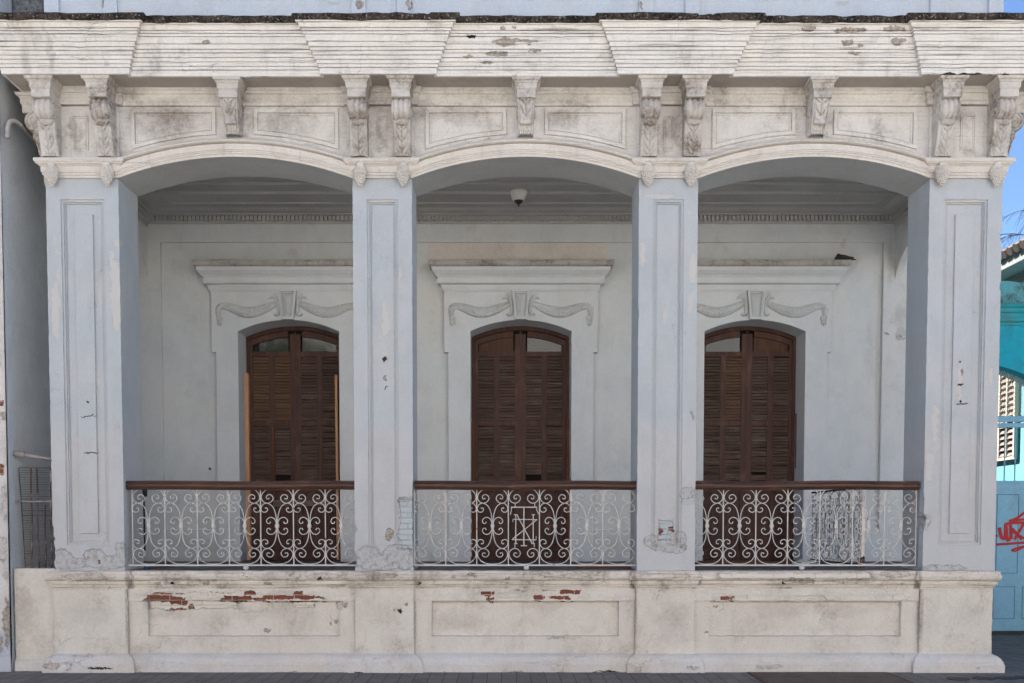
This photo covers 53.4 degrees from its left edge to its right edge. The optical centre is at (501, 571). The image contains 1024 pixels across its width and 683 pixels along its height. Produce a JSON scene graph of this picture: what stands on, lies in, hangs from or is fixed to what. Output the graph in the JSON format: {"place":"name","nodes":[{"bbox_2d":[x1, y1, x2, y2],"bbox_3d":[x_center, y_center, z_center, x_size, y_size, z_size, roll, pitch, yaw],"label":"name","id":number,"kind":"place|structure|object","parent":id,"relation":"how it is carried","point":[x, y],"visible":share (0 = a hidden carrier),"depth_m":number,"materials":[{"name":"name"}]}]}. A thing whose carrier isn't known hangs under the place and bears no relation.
{"place":"outdoors","nodes":[
{"label":"outdoors","id":0,"kind":"place"},
{"bbox_2d":[0,635,1023,682],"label":"sidewalk","id":1,"kind":"structure","parent":0,"point":[1008,650],"depth_m":11.06,"materials":[{"name":"grey concrete"}]},
{"bbox_2d":[0,0,55,671],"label":"neighbour house","id":2,"kind":"structure","parent":1,"relation":"on","point":[25,424],"depth_m":11.71,"materials":[{"name":"paint"}]},
{"bbox_2d":[12,451,51,460],"bbox_3d":[-5.308,-1.317,11.623,0.520,0.126,0.067,-1,3,-12],"label":"pipe","id":3,"kind":"object","parent":2,"relation":"attached to","point":[18,454],"depth_m":11.59,"materials":[{"name":"paint"}]},
{"bbox_2d":[13,671,1009,681],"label":"leaf litter","id":4,"kind":"object","parent":1,"relation":"on","point":[517,672],"visible":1,"depth_m":11.25,"materials":[{"name":"brown plant"}]},
{"bbox_2d":[0,0,1023,672],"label":"townhouse","id":5,"kind":"structure","parent":1,"relation":"on","point":[658,292],"depth_m":11.50,"materials":[{"name":"paint"}]},
{"bbox_2d":[5,118,35,143],"bbox_3d":[-5.443,-4.947,11.651,0.132,0.236,0.778,0,3,0],"label":"drain spout","id":6,"kind":"object","parent":5,"relation":"attached to","point":[9,122],"visible":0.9,"depth_m":11.33,"materials":[{"name":"paint"}]},
{"bbox_2d":[15,468,54,567],"bbox_3d":[-5.300,-0.618,11.632,0.550,1.147,0.034,0,3,0],"label":"wire grille","id":7,"kind":"object","parent":5,"relation":"attached to","point":[37,520],"visible":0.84,"depth_m":11.64,"materials":[{"name":"grey metal"}]},
{"bbox_2d":[142,490,146,550],"bbox_3d":[-4.914,-0.717,14.022,0.040,0.860,0.100,0,3,0],"label":"metal post","id":8,"kind":"object","parent":5,"relation":"attached to","point":[144,492],"visible":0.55,"depth_m":13.98,"materials":[{"name":"black metal"}]},
{"bbox_2d":[126,481,355,569],"bbox_3d":[-2.959,-0.529,11.613,2.608,1.020,0.130,0,3,0],"label":"railing","id":9,"kind":"object","parent":5,"relation":"on","point":[239,485],"visible":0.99,"depth_m":11.60,"materials":[{"name":"white metal"}]},
{"bbox_2d":[245,373,251,559],"bbox_3d":[-3.648,-1.504,14.637,0.068,2.672,0.090,0,3,0],"label":"lumber stud","id":10,"kind":"object","parent":5,"relation":"on","point":[247,446],"visible":0.94,"depth_m":14.61,"materials":[{"name":"brown wood"}]},
{"bbox_2d":[272,426,274,499],"bbox_3d":[-3.293,-1.556,14.682,0.024,1.077,0.020,0,3,0],"label":"lumber strip","id":11,"kind":"object","parent":5,"relation":"on","point":[273,459],"visible":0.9,"depth_m":14.67,"materials":[{"name":"brown wood"}]},
{"bbox_2d":[245,326,340,560],"bbox_3d":[-2.971,-1.863,14.580,1.406,3.500,0.500,0,3,0],"label":"door","id":12,"kind":"structure","parent":5,"relation":"in","point":[292,370],"depth_m":14.69,"materials":[{"name":"brown wood"}]},
{"bbox_2d":[335,375,339,559],"bbox_3d":[-2.368,-1.494,14.647,0.048,2.650,0.070,0,3,0],"label":"lumber stud","id":13,"kind":"object","parent":5,"relation":"on","point":[337,455],"visible":0.87,"depth_m":14.62,"materials":[{"name":"brown wood"}]},
{"bbox_2d":[472,419,474,559],"bbox_3d":[-0.411,-1.182,14.666,0.039,2.025,0.060,0,3,0],"label":"lumber stud","id":14,"kind":"object","parent":5,"relation":"on","point":[473,496],"visible":0.84,"depth_m":14.65,"materials":[{"name":"brown wood"}]},
{"bbox_2d":[510,188,526,206],"bbox_3d":[0.218,-4.852,13.243,0.230,0.205,0.230,0,3,0],"label":"ceiling lamp","id":15,"kind":"object","parent":5,"relation":"attached to","point":[518,196],"visible":1,"depth_m":13.17,"materials":[{"name":"white glass"}]},
{"bbox_2d":[471,326,569,560],"bbox_3d":[0.267,-1.863,14.580,1.406,3.500,0.500,0,3,0],"label":"door","id":16,"kind":"structure","parent":5,"relation":"in","point":[520,374],"depth_m":14.69,"materials":[{"name":"brown wood"}]},
{"bbox_2d":[414,481,635,569],"bbox_3d":[0.262,-0.529,11.613,2.528,1.020,0.130,0,3,0],"label":"railing","id":17,"kind":"object","parent":5,"relation":"on","point":[525,485],"visible":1,"depth_m":11.60,"materials":[{"name":"white metal"}]},
{"bbox_2d":[566,418,568,559],"bbox_3d":[0.952,-1.188,14.666,0.046,2.037,0.060,0,3,0],"label":"lumber stud","id":18,"kind":"object","parent":5,"relation":"on","point":[567,479],"visible":0.87,"depth_m":14.63,"materials":[{"name":"brown wood"}]},
{"bbox_2d":[576,563,630,567],"bbox_3d":[1.223,-0.072,12.129,0.649,0.050,0.220,0,3,0],"label":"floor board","id":19,"kind":"object","parent":5,"relation":"on","point":[603,566],"visible":0.5,"depth_m":12.02,"materials":[{"name":"grey wood"}]},
{"bbox_2d":[695,561,794,563],"bbox_3d":[3.174,-0.112,13.008,1.372,0.050,0.250,0,3,0],"label":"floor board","id":20,"kind":"object","parent":5,"relation":"on","point":[742,562],"visible":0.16,"depth_m":12.88,"materials":[{"name":"brown wood"}]},
{"bbox_2d":[703,326,796,560],"bbox_3d":[3.527,-1.863,14.580,1.406,3.500,0.500,0,3,0],"label":"door","id":21,"kind":"structure","parent":5,"relation":"in","point":[750,371],"depth_m":14.69,"materials":[{"name":"brown wood"}]},
{"bbox_2d":[695,481,919,569],"bbox_3d":[3.448,-0.529,11.613,2.575,1.020,0.130,0,3,0],"label":"railing","id":22,"kind":"object","parent":5,"relation":"on","point":[806,485],"visible":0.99,"depth_m":11.60,"materials":[{"name":"white metal"}]},
{"bbox_2d":[811,490,859,563],"bbox_3d":[4.270,-0.587,13.072,0.032,0.935,1.870,0,3,0],"label":"partition railing","id":23,"kind":"object","parent":5,"relation":"on","point":[839,529],"visible":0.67,"depth_m":12.93,"materials":[{"name":"white metal"}]},
{"bbox_2d":[860,490,865,567],"bbox_3d":[4.282,-0.534,12.068,0.044,0.980,0.044,0,3,0],"label":"iron post","id":24,"kind":"object","parent":5,"relation":"on","point":[862,537],"visible":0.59,"depth_m":12.05,"materials":[{"name":"white metal"}]},
{"bbox_2d":[747,672,914,682],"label":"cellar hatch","id":25,"kind":"object","parent":1,"relation":"on","point":[827,677],"visible":1,"depth_m":11.00,"materials":[{"name":"metal"}]},
{"bbox_2d":[946,677,969,680],"bbox_3d":[4.908,1.151,10.944,0.236,0.006,0.236,0,3,0],"label":"utility cover","id":26,"kind":"object","parent":1,"relation":"on","point":[958,678],"visible":1,"depth_m":10.95,"materials":[{"name":"grey metal"}]},
{"bbox_2d":[991,281,1023,634],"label":"turquoise gatehouse","id":27,"kind":"object","parent":1,"relation":"on","point":[1008,606],"visible":0.28,"depth_m":15.31,"materials":[{"name":"paint"}]},
{"bbox_2d":[996,238,1023,480],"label":"turquoise house","id":28,"kind":"structure","parent":1,"relation":"on","point":[1012,262],"depth_m":17.52,"materials":[{"name":"paint"}]},
{"bbox_2d":[997,375,1018,460],"bbox_3d":[8.865,-2.966,18.149,0.070,1.980,1.270,0,3,0],"label":"window shutter","id":29,"kind":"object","parent":28,"relation":"in","point":[999,430],"depth_m":17.78,"materials":[{"name":"beige paint"}]},
{"bbox_2d":[1000,209,1023,248],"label":"bare tree","id":30,"kind":"object","parent":1,"relation":"on","point":[1011,235],"visible":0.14,"depth_m":24.37,"materials":[{"name":"grey plant"}]},
{"bbox_2d":[792,558,817,566],"bbox_3d":[3.698,-0.106,12.402,0.289,0.116,0.187,0,3,-10],"label":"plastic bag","id":31,"kind":"object","parent":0,"point":[804,561],"visible":0.64,"depth_m":12.35,"materials":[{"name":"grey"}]},
{"bbox_2d":[835,254,855,259],"bbox_3d":[4.734,-4.333,14.008,0.295,0.095,0.119,0,3,0],"label":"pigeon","id":32,"kind":"object","parent":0,"point":[841,257],"visible":1,"depth_m":13.97,"materials":[{"name":"black"}]},
{"bbox_2d":[972,676,995,679],"bbox_3d":[5.204,1.149,10.973,0.236,0.006,0.236,0,3,0],"label":"utility cover","id":33,"kind":"object","parent":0,"point":[983,678],"visible":1,"depth_m":10.95,"materials":[{"name":"grey metal"}]},
{"bbox_2d":[994,676,1017,679],"bbox_3d":[5.455,1.148,11.003,0.236,0.006,0.236,0,3,0],"label":"utility cover","id":34,"kind":"object","parent":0,"point":[1005,677],"visible":1,"depth_m":10.98,"materials":[{"name":"grey metal"}]},
{"bbox_2d":[1000,0,1023,249],"label":"sky","id":35,"kind":"structure","parent":0,"point":[1012,197],"materials":[{"name":"blue"}]}
]}

